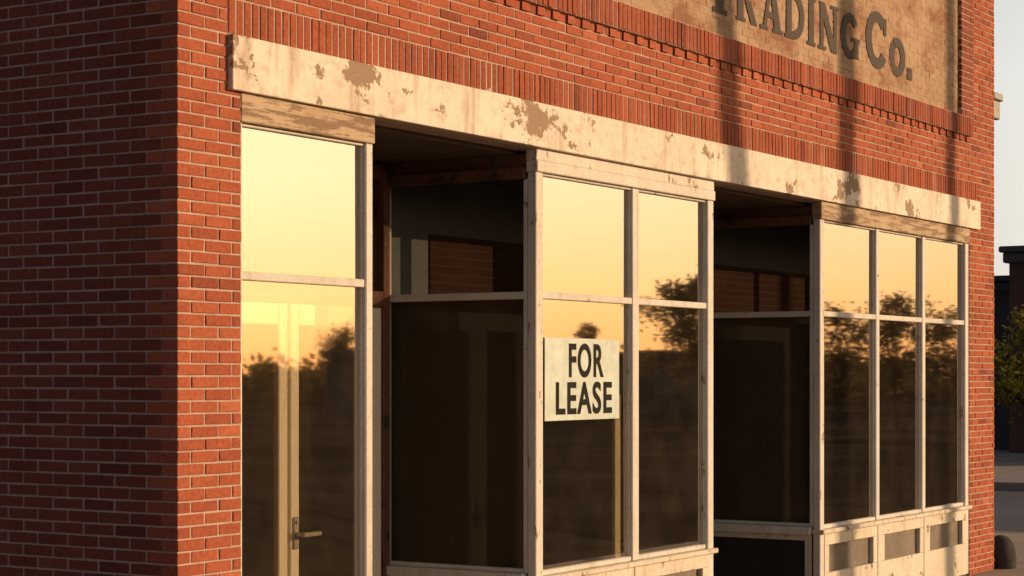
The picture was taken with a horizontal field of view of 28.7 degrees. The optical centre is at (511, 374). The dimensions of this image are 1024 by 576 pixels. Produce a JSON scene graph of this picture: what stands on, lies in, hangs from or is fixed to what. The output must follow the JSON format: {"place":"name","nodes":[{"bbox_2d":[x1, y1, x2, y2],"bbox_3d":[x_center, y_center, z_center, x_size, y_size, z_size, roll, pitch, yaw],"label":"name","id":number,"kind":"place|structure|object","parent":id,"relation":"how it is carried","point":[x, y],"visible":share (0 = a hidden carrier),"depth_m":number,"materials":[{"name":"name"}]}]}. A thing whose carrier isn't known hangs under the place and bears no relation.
{"place":"outdoors","nodes":[
{"label":"outdoors","id":0,"kind":"place"},
{"bbox_2d":[0,0,1002,575],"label":"brick building","id":1,"kind":"structure","parent":0,"point":[296,286],"depth_m":12.39,"materials":[{"name":"brick"}]},
{"bbox_2d":[240,93,374,575],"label":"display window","id":2,"kind":"structure","parent":1,"relation":"in","point":[306,170],"depth_m":10.16,"materials":[{"name":"clear glass"}]},
{"bbox_2d":[372,164,389,575],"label":"entrance doorway","id":3,"kind":"structure","parent":1,"relation":"in","point":[380,173],"depth_m":12.53,"materials":[{"name":"paint"}]},
{"bbox_2d":[384,154,527,575],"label":"recess side window","id":4,"kind":"structure","parent":1,"relation":"in","point":[459,361],"depth_m":12.37,"materials":[{"name":"clear glass"}]},
{"bbox_2d":[544,337,618,420],"bbox_3d":[0.446,0.030,12.555,0.009,0.510,0.940,0,0,32],"label":"for lease sign","id":5,"kind":"object","parent":1,"relation":"attached to","point":[581,379],"visible":1,"depth_m":12.53,"materials":[{"name":"beige paper"}]},
{"bbox_2d":[526,149,717,575],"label":"display window","id":6,"kind":"structure","parent":1,"relation":"in","point":[623,253],"depth_m":13.06,"materials":[{"name":"clear glass"}]},
{"bbox_2d":[713,206,813,575],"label":"recess side window","id":7,"kind":"structure","parent":1,"relation":"in","point":[763,361],"depth_m":16.01,"materials":[{"name":"clear glass"}]},
{"bbox_2d":[812,201,971,575],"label":"display window","id":8,"kind":"structure","parent":1,"relation":"in","point":[890,291],"depth_m":17.04,"materials":[{"name":"clear glass"}]},
{"bbox_2d":[970,532,1023,575],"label":"pavement","id":9,"kind":"structure","parent":0,"point":[1017,539],"depth_m":19.88,"materials":[{"name":"concrete"}]},
{"bbox_2d":[994,535,1016,568],"bbox_3d":[4.750,1.720,19.453,0.309,0.320,0.318,0,0,32],"label":"guard stone","id":10,"kind":"object","parent":9,"relation":"on","point":[1005,557],"visible":0.76,"depth_m":19.32,"materials":[{"name":"grey stone"}]},
{"bbox_2d":[994,275,1008,449],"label":"shop building","id":11,"kind":"structure","parent":0,"point":[1001,315],"depth_m":50.09,"materials":[{"name":"black"}]},
{"bbox_2d":[994,490,1023,531],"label":"road","id":12,"kind":"structure","parent":0,"point":[1008,510],"depth_m":29.48,"materials":[{"name":"grey asphalt"}]},
{"bbox_2d":[994,449,1023,481],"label":"pavement","id":13,"kind":"structure","parent":0,"point":[1008,466],"depth_m":40.82,"materials":[{"name":"concrete"}]},
{"bbox_2d":[994,304,1023,422],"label":"tree","id":14,"kind":"object","parent":13,"relation":"on","point":[1010,382],"visible":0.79,"depth_m":43.56,"materials":[{"name":"green plant"}]},
{"bbox_2d":[999,245,1023,452],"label":"brick shop","id":15,"kind":"structure","parent":13,"relation":"on","point":[1013,257],"depth_m":47.86},
{"bbox_2d":[994,0,1023,275],"label":"sky","id":16,"kind":"structure","parent":0,"point":[1008,14],"materials":[{"name":"white"}]},
{"label":"ground","id":17,"kind":"structure","parent":0,"visible":0},
{"bbox_2d":[994,481,1023,489],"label":"kerb","id":18,"kind":"structure","parent":17,"relation":"on","point":[1008,485],"depth_m":34.72,"materials":[{"name":"concrete"}]},
{"bbox_2d":[994,531,1023,533],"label":"kerb","id":19,"kind":"structure","parent":17,"relation":"on","point":[1008,532],"depth_m":23.78,"materials":[{"name":"concrete"}]}
]}

